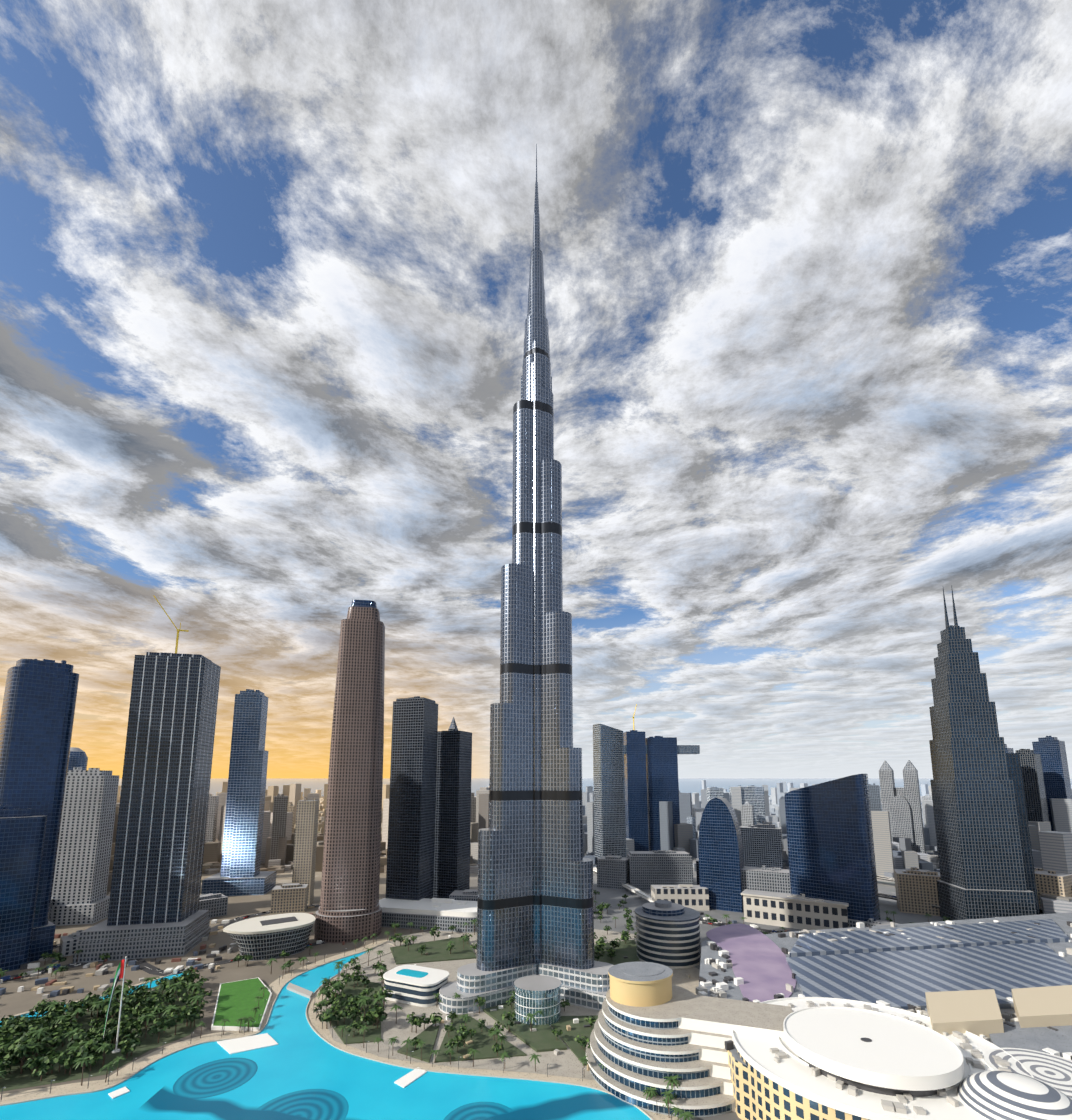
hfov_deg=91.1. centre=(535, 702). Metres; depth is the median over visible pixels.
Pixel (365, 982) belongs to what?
tree
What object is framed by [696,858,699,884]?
building
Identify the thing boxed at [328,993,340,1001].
tree
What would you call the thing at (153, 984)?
canal
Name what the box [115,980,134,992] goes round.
tree
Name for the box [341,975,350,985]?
tree
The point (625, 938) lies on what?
tree
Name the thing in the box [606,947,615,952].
tree
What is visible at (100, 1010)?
tree
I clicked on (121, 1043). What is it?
tree
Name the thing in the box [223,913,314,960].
dubai opera
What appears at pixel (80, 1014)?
tree
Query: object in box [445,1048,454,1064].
palm
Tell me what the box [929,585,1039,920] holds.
tower
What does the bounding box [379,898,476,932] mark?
tower podium
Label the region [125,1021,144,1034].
tree
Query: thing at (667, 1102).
palm
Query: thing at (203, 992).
tree
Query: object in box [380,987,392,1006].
tree
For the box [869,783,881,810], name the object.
tower
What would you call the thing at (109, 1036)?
tree
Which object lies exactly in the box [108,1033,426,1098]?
lake platforms
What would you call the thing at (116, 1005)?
tree
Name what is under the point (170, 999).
tree
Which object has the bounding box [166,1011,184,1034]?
tree
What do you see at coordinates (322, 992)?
palm
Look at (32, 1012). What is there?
tree
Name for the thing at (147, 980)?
palm
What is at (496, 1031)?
palm
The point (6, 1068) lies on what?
tree
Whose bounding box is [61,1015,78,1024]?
tree
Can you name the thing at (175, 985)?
palm
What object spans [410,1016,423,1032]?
tree
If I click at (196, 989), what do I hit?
tree
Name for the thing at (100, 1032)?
tree
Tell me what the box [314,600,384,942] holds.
tower
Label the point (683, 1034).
mall terraces
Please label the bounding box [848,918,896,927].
rooftop equipment
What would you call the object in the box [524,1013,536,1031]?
palm
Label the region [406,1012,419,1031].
tree
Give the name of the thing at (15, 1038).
tree
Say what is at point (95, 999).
tree
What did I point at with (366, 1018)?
tree
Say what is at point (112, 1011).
tree
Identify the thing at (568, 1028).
plaza kiosks
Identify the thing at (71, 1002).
tree
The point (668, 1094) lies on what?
palm
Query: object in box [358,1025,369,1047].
palm
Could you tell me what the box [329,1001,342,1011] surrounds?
tree
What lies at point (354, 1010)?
tree
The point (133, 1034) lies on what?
tree
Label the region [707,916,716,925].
tree
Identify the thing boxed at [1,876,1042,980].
vehicles
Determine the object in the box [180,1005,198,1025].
tree
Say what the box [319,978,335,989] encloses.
tree
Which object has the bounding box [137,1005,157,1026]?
tree
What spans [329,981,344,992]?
tree
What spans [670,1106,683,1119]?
palm
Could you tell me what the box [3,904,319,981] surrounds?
road
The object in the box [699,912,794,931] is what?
clutter
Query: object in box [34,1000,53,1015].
tree
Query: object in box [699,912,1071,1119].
mall podium
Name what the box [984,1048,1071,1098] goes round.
mall spiral roof
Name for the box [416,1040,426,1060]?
palm
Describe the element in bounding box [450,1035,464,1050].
tree
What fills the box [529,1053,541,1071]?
palm
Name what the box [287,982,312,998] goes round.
canal bridge
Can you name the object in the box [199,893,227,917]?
building
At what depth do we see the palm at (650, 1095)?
274.27 m
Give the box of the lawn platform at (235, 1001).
[211,977,271,1030]
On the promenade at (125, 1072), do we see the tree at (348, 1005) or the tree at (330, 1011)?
the tree at (330, 1011)
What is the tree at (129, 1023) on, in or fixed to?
on the burj park island
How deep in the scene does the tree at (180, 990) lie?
405.82 m
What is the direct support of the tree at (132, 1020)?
on the burj park island
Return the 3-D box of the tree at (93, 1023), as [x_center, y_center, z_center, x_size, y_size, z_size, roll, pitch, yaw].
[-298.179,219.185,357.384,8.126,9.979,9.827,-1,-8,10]
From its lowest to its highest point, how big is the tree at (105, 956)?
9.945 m
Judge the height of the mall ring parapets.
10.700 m
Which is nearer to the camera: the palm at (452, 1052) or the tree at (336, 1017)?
the palm at (452, 1052)
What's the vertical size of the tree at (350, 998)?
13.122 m
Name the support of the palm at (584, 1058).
on the promenade at (125, 1072)
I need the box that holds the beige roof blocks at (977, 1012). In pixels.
[925,985,1071,1037]
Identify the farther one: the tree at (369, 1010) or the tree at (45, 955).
the tree at (45, 955)
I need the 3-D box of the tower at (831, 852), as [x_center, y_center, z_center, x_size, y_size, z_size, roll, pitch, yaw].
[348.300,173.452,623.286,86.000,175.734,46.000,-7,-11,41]
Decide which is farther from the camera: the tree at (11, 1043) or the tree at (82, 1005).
the tree at (82, 1005)
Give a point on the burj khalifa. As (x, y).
(535, 901)
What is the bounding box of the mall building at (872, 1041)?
[732,999,994,1119]
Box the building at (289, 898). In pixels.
[270,883,307,913]
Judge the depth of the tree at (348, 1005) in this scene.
380.92 m
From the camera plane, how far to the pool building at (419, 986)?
406.45 m
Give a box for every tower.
[0,659,78,962]
[0,805,46,971]
[50,767,118,925]
[68,747,87,769]
[107,652,220,925]
[201,689,276,895]
[205,794,218,842]
[270,794,287,859]
[287,802,295,832]
[292,797,318,904]
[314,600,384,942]
[385,696,437,899]
[433,717,471,898]
[471,793,475,822]
[593,723,625,864]
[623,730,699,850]
[686,815,695,838]
[698,797,743,912]
[707,787,723,802]
[729,785,765,824]
[741,801,754,825]
[784,774,879,920]
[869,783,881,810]
[879,760,925,853]
[922,795,931,799]
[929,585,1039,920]
[1005,744,1013,752]
[1015,749,1048,821]
[1032,736,1071,830]
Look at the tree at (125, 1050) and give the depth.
323.57 m
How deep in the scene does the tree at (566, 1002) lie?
388.53 m
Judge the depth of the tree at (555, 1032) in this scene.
343.36 m
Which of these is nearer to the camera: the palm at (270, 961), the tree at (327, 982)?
the tree at (327, 982)
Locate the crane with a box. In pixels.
[153,595,188,652]
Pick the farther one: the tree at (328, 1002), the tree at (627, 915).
the tree at (627, 915)
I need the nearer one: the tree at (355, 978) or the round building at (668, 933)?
the tree at (355, 978)
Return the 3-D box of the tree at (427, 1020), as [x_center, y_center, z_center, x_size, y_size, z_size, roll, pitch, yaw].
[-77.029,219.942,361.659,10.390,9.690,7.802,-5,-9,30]
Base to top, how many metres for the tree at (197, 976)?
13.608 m
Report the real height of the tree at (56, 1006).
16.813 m
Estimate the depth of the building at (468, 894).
654.37 m
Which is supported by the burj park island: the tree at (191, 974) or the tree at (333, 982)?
the tree at (191, 974)
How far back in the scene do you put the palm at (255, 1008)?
374.71 m
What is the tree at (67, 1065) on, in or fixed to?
on the burj park island
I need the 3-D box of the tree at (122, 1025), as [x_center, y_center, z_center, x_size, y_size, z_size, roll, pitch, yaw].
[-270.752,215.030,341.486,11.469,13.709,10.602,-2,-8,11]
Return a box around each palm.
[12,1040,34,1071]
[25,1041,43,1070]
[26,1027,50,1055]
[45,1001,60,1010]
[46,964,56,976]
[52,1051,68,1071]
[53,1014,69,1023]
[64,1027,81,1053]
[64,1044,80,1066]
[69,1008,86,1020]
[74,1055,93,1085]
[79,1037,96,1048]
[89,999,105,1023]
[97,1043,112,1066]
[99,1061,115,1081]
[112,1056,125,1075]
[114,986,132,999]
[139,1013,158,1037]
[143,977,159,990]
[150,1007,163,1024]
[160,1005,179,1026]
[169,981,183,1004]
[185,982,203,1002]
[189,995,205,1004]
[197,1021,206,1037]
[219,1019,229,1034]
[235,1016,247,1032]
[243,1016,255,1030]
[249,1006,260,1012]
[266,958,276,972]
[299,956,308,966]
[316,989,328,999]
[316,999,327,1010]
[329,981,342,997]
[334,960,345,974]
[338,1025,347,1036]
[357,995,371,1016]
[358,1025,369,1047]
[371,993,386,1022]
[372,1037,383,1051]
[376,966,386,971]
[388,1036,397,1055]
[390,1004,402,1023]
[401,1036,413,1058]
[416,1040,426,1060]
[430,1050,439,1058]
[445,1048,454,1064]
[460,936,468,948]
[460,1014,471,1025]
[466,1048,479,1066]
[489,1026,504,1041]
[497,1035,506,1049]
[499,1051,509,1068]
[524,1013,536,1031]
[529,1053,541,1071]
[578,1055,588,1076]
[643,1090,654,1099]
[644,1087,657,1096]
[661,1089,674,1117]
[663,1075,680,1089]
[663,1096,673,1108]
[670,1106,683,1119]
[677,1111,694,1119]
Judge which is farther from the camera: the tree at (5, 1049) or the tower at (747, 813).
the tower at (747, 813)
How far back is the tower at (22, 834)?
479.62 m
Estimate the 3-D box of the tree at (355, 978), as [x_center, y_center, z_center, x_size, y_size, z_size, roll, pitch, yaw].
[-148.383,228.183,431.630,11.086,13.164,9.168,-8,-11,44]
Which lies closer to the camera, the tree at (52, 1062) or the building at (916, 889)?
the tree at (52, 1062)
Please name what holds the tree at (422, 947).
on the ground at (12, 1000)
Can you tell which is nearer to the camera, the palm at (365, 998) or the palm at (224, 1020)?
the palm at (224, 1020)
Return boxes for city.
[106,780,1071,913]
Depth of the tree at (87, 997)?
388.14 m
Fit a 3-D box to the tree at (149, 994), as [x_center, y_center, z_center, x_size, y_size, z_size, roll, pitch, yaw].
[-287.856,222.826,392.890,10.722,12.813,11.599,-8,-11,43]
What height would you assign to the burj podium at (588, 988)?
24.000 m
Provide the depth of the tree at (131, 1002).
379.21 m
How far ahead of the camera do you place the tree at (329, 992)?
404.65 m
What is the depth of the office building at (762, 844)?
951.61 m
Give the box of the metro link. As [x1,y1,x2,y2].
[593,867,653,901]
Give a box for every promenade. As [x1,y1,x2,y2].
[0,940,679,1119]
[5,976,163,1017]
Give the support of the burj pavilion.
on the ground at (12, 1000)
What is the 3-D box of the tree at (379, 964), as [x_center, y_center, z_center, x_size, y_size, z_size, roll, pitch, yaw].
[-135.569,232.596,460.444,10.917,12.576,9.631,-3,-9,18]
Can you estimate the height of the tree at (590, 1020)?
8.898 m
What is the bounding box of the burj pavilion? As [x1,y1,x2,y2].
[514,975,561,1025]
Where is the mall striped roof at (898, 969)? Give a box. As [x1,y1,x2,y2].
[786,919,1071,1009]
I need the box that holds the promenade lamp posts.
[0,935,674,1119]
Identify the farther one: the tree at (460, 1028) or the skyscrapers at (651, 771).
the skyscrapers at (651, 771)
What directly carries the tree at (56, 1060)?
on the burj park island
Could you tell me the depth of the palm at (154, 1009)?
367.39 m
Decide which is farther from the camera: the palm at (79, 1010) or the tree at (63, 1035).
the palm at (79, 1010)
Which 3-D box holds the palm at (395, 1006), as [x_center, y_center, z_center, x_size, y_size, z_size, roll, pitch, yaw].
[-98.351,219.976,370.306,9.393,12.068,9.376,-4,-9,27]
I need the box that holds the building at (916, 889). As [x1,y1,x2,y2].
[894,867,940,915]
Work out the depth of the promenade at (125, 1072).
317.17 m
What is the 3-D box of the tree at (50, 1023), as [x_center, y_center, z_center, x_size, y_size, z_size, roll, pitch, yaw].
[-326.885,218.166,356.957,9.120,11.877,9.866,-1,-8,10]
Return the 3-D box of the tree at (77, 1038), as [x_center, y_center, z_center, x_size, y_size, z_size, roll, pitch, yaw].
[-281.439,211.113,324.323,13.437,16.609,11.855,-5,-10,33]
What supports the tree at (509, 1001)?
on the ground at (12, 1000)
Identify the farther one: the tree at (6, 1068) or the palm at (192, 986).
the palm at (192, 986)
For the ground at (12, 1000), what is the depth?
511.43 m
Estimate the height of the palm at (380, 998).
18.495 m
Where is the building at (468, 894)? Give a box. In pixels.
[449,889,477,900]
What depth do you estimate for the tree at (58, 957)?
480.08 m
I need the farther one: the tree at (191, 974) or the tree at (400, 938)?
the tree at (400, 938)
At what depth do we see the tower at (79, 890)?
635.79 m
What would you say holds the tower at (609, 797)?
on the ground at (12, 1000)
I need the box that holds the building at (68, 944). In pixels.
[59,930,82,956]
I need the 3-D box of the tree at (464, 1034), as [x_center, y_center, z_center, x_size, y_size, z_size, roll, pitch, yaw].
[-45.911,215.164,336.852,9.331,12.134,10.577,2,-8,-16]
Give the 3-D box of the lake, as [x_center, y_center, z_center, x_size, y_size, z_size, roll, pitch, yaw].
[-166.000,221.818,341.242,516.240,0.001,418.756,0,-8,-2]
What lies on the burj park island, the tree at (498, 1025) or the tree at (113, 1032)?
the tree at (113, 1032)
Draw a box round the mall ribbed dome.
[957,1070,1071,1119]
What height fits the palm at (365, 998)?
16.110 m
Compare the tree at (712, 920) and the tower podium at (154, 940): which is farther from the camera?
the tree at (712, 920)
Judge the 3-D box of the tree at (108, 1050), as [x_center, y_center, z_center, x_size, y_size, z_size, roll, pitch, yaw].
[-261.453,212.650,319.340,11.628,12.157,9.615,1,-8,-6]
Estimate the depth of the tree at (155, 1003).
374.80 m
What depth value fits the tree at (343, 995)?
400.56 m
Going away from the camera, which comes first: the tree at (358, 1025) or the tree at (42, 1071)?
the tree at (42, 1071)
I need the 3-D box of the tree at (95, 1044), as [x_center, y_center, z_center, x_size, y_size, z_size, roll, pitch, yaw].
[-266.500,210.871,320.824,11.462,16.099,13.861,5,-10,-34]
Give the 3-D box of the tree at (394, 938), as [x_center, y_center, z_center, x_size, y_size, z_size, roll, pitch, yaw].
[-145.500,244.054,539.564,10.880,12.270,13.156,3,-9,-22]
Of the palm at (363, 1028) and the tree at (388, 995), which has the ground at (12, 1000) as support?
the tree at (388, 995)
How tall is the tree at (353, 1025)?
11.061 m
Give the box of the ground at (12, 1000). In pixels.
[0,796,945,1119]
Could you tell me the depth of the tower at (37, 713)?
511.41 m
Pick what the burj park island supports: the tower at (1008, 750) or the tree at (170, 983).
the tree at (170, 983)
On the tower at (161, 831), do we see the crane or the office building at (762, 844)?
the crane
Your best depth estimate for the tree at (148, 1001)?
380.04 m
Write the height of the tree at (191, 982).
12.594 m
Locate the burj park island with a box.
[0,983,200,1091]
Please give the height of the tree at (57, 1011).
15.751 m
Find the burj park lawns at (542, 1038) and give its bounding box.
[328,937,639,1065]
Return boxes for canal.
[0,973,182,1022]
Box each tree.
[0,1015,17,1025]
[0,1037,7,1048]
[0,1042,10,1056]
[0,1058,12,1069]
[0,1061,10,1074]
[2,1039,17,1054]
[3,1022,16,1032]
[3,1055,21,1073]
[4,1017,20,1033]
[4,1021,28,1033]
[4,1039,40,1073]
[7,1032,22,1040]
[8,1032,40,1061]
[11,1042,40,1068]
[14,1027,41,1057]
[17,1014,42,1030]
[22,1055,38,1073]
[25,1017,44,1029]
[25,1055,43,1076]
[28,1021,50,1042]
[29,1004,45,1016]
[31,1064,52,1080]
[34,999,50,1016]
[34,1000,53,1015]
[34,1047,63,1074]
[36,1046,52,1055]
[39,952,53,964]
[39,1032,65,1048]
[43,1050,66,1073]
[46,999,65,1016]
[46,1015,58,1025]
[47,1027,68,1046]
[48,1005,71,1026]
[48,1024,60,1036]
[50,952,61,957]
[51,954,66,962]
[53,1028,72,1046]
[54,1049,78,1073]
[55,1019,77,1030]
[58,966,68,975]
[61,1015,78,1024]
[62,1054,79,1074]
[63,1001,85,1019]
[63,1018,82,1036]
[65,999,83,1005]
[67,1029,93,1047]
[68,1029,86,1041]
[71,1002,89,1021]
[73,1009,86,1020]
[76,1042,94,1067]
[80,992,99,1011]
[83,995,100,1016]
[84,1053,102,1070]
[85,997,94,1010]
[86,1047,102,1065]
[87,1024,103,1038]
[87,1035,110,1062]
[88,1017,103,1026]
[90,1027,103,1038]
[91,1027,116,1039]
[93,998,114,1017]
[94,1006,106,1020]
[96,1042,115,1063]
[99,953,110,963]
[101,1017,128,1042]
[102,986,119,996]
[102,1001,122,1018]
[102,1002,124,1021]
[104,1026,125,1043]
[104,1026,126,1048]
[107,988,126,998]
[108,1023,130,1044]
[114,1008,129,1020]
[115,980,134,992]
[117,1034,138,1055]
[118,993,137,1003]
[118,1008,132,1019]
[120,1043,135,1057]
[122,995,141,1016]
[123,1019,137,1037]
[123,1037,140,1055]
[124,1018,139,1033]
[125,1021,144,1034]
[128,1029,142,1038]
[129,985,147,994]
[130,1004,146,1017]
[132,994,144,1008]
[133,987,147,1004]
[137,994,161,1006]
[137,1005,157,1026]
[138,1011,154,1029]
[142,991,159,1003]
[143,987,161,997]
[145,1001,161,1021]
[147,1017,168,1042]
[150,1002,166,1017]
[153,993,165,1001]
[155,1012,173,1032]
[156,977,168,990]
[156,981,166,993]
[163,976,181,997]
[163,990,175,1004]
[164,993,176,1004]
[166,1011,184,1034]
[170,983,185,1000]
[172,1005,186,1021]
[179,991,199,1003]
[180,1003,198,1025]
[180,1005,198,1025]
[181,969,199,979]
[181,976,193,983]
[182,966,198,973]
[183,980,195,993]
[183,1007,198,1027]
[186,972,199,979]
[187,1005,203,1026]
[191,986,204,993]
[193,997,208,1007]
[195,988,211,1005]
[196,976,208,987]
[233,954,244,966]
[244,955,252,966]
[279,950,289,960]
[284,960,294,972]
[311,1003,321,1012]
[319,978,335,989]
[319,1011,334,1028]
[320,985,331,996]
[322,1005,338,1017]
[323,998,331,1008]
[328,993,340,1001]
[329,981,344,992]
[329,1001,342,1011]
[330,977,343,986]
[331,996,344,1005]
[332,1009,343,1020]
[338,991,348,1000]
[339,1008,352,1023]
[340,970,349,981]
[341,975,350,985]
[344,994,358,1007]
[345,1002,357,1009]
[346,1021,360,1036]
[347,1005,364,1021]
[348,956,358,965]
[348,972,359,985]
[350,962,362,975]
[352,968,365,985]
[353,992,366,1008]
[354,1020,365,1034]
[358,990,369,998]
[359,1012,373,1025]
[360,976,369,986]
[364,986,373,994]
[365,1005,384,1024]
[369,1001,383,1008]
[370,991,384,1003]
[370,1006,387,1027]
[376,961,386,971]
[377,986,392,1004]
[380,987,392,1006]
[389,933,398,942]
[397,935,404,945]
[403,936,414,950]
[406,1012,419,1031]
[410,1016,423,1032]
[410,1037,419,1049]
[418,945,428,950]
[420,1013,430,1028]
[430,928,440,940]
[430,1012,442,1025]
[443,1022,456,1036]
[444,1039,457,1049]
[446,945,455,953]
[447,1011,457,1022]
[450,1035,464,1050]
[457,1023,467,1032]
[457,1027,471,1046]
[469,1028,476,1038]
[474,996,485,1012]
[478,1019,487,1031]
[488,1026,498,1039]
[492,1042,503,1055]
[494,1021,505,1030]
[501,1010,516,1032]
[506,996,514,1008]
[551,1028,562,1039]
[561,999,569,1010]
[574,1034,588,1048]
[580,1038,586,1050]
[584,1016,595,1025]
[594,949,604,960]
[595,939,605,946]
[595,945,603,953]
[596,904,603,910]
[603,925,611,934]
[606,939,620,947]
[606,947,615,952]
[607,952,615,956]
[620,934,630,943]
[623,912,633,918]
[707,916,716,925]
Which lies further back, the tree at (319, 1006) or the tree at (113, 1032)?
the tree at (319, 1006)
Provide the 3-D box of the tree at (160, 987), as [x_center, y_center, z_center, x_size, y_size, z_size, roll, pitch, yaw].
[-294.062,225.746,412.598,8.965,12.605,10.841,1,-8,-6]
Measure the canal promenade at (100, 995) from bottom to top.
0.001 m
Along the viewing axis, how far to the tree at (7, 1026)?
342.68 m
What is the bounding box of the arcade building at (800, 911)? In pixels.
[741,889,848,929]
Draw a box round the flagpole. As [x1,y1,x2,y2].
[103,956,126,1052]
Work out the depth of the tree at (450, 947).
510.84 m
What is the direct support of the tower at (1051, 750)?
on the ground at (12, 1000)
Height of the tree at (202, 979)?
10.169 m
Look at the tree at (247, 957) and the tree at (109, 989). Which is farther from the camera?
the tree at (247, 957)
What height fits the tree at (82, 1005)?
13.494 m
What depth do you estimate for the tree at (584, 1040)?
331.74 m
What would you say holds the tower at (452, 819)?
on the ground at (12, 1000)
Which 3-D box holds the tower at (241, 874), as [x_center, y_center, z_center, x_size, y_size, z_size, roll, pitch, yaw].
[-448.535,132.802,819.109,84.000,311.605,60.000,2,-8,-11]
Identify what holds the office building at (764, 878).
on the ground at (12, 1000)
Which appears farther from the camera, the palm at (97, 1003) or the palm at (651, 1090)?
the palm at (97, 1003)
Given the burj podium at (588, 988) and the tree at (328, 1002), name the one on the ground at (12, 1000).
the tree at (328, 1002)
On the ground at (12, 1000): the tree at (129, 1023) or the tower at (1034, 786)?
the tower at (1034, 786)
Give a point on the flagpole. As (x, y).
(120, 971)
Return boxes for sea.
[118,778,1071,795]
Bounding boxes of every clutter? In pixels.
[0,919,221,998]
[218,906,344,953]
[695,920,1071,1059]
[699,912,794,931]
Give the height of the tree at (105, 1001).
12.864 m
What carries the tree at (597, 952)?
on the ground at (12, 1000)
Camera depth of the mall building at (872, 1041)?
249.36 m
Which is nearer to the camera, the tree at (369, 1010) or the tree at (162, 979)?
the tree at (369, 1010)
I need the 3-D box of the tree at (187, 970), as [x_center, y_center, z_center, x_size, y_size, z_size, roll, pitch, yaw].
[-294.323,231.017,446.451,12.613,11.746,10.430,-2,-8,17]
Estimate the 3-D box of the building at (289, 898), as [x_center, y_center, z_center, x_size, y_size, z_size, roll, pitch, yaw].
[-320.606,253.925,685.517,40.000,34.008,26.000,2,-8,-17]
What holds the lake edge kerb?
on the promenade at (125, 1072)
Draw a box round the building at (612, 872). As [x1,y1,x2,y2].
[597,855,628,889]
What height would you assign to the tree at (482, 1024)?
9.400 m
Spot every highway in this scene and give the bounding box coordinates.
[877,875,1043,913]
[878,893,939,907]
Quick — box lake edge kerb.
[0,943,653,1119]
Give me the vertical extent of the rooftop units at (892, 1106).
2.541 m
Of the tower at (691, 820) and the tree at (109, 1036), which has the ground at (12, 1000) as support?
the tower at (691, 820)
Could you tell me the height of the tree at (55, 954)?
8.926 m
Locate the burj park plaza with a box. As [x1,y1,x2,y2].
[318,929,699,1079]
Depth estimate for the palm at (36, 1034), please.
325.57 m
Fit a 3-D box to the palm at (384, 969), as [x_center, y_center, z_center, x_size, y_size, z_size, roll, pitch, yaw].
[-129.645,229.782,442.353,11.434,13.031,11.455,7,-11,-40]
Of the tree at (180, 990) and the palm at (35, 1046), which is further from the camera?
the tree at (180, 990)
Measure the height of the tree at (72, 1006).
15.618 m
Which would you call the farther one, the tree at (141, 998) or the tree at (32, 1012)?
the tree at (141, 998)
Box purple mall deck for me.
[706,924,795,1001]
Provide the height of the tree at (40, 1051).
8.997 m
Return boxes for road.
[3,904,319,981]
[53,942,325,975]
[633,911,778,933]
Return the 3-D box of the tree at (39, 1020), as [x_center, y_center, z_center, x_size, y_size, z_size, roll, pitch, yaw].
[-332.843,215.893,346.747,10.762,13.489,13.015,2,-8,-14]
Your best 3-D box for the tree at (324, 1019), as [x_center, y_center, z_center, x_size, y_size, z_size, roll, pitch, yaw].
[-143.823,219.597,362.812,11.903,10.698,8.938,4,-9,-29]
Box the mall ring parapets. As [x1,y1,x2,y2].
[732,997,1034,1119]
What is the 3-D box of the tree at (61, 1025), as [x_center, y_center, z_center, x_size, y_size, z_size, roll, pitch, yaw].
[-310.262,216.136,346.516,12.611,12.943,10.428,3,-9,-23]
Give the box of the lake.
[0,951,650,1119]
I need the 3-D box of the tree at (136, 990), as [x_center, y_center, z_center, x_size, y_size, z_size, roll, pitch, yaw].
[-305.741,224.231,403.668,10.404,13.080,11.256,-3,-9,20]
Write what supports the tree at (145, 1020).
on the burj park island
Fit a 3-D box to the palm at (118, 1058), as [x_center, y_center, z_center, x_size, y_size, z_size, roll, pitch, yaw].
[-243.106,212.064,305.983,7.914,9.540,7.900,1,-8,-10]
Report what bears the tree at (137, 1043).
on the burj park island
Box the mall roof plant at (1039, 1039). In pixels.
[911,1008,1071,1056]
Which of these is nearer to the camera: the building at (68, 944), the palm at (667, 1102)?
the palm at (667, 1102)
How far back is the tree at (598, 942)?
523.53 m
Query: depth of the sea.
17818.40 m
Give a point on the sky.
(265, 264)
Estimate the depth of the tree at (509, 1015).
356.82 m
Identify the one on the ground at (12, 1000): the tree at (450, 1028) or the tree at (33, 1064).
the tree at (450, 1028)
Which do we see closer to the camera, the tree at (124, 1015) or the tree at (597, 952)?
the tree at (124, 1015)
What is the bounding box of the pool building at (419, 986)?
[383,965,448,1006]
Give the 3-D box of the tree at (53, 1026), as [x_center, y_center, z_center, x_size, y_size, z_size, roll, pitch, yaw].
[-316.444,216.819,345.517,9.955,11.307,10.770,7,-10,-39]
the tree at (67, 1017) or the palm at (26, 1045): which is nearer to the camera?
the palm at (26, 1045)
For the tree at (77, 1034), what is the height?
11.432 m
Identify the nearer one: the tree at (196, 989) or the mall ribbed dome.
the mall ribbed dome
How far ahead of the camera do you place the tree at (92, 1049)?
316.09 m
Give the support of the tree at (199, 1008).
on the burj park island
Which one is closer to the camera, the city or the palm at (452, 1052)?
the palm at (452, 1052)
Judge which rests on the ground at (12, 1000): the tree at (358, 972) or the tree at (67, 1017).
the tree at (358, 972)
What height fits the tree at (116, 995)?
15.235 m
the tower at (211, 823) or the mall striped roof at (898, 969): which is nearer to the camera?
the mall striped roof at (898, 969)
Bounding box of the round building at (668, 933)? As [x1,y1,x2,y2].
[635,900,700,968]
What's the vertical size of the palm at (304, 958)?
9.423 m
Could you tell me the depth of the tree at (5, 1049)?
314.02 m
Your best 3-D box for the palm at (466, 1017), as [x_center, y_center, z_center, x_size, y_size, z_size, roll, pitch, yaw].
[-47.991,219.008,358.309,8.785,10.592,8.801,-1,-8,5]
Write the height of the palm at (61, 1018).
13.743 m
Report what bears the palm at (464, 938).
on the ground at (12, 1000)
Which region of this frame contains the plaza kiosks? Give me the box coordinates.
[391,935,689,1070]
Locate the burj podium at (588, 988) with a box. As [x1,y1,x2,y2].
[439,961,613,1013]
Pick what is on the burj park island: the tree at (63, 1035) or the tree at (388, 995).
the tree at (63, 1035)
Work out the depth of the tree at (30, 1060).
305.48 m
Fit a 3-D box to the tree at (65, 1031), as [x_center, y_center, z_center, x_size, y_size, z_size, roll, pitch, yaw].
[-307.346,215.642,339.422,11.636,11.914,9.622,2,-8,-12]
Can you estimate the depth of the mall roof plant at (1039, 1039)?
286.87 m
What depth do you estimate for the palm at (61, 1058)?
308.85 m
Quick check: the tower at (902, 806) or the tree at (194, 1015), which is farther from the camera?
the tower at (902, 806)
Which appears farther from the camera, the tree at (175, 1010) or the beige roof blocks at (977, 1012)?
the tree at (175, 1010)
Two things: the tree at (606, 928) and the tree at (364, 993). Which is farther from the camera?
the tree at (606, 928)
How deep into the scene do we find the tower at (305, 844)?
726.89 m
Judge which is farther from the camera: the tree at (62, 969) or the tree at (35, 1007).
the tree at (62, 969)
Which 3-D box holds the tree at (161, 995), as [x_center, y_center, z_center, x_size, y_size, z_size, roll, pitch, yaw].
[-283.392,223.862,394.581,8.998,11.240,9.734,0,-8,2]
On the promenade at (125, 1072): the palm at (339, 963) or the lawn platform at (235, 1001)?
the palm at (339, 963)
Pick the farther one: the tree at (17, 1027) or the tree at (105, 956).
the tree at (105, 956)
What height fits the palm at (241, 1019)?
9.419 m
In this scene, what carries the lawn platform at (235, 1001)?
on the ground at (12, 1000)
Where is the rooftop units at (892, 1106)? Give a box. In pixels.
[770,1001,1010,1114]
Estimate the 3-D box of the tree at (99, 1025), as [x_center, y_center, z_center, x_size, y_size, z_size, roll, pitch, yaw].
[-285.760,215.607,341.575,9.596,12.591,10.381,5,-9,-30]
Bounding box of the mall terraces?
[586,984,792,1116]
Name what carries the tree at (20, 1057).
on the burj park island
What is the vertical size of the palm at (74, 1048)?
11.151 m
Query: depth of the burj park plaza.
371.28 m
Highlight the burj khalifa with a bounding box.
[476,144,593,974]
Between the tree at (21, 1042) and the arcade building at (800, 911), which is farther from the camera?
the arcade building at (800, 911)
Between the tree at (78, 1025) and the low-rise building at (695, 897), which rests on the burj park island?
the tree at (78, 1025)
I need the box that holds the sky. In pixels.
[0,0,1071,777]
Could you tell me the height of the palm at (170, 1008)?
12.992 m
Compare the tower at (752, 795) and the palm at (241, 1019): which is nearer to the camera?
the palm at (241, 1019)
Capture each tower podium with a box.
[73,910,210,962]
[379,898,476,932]

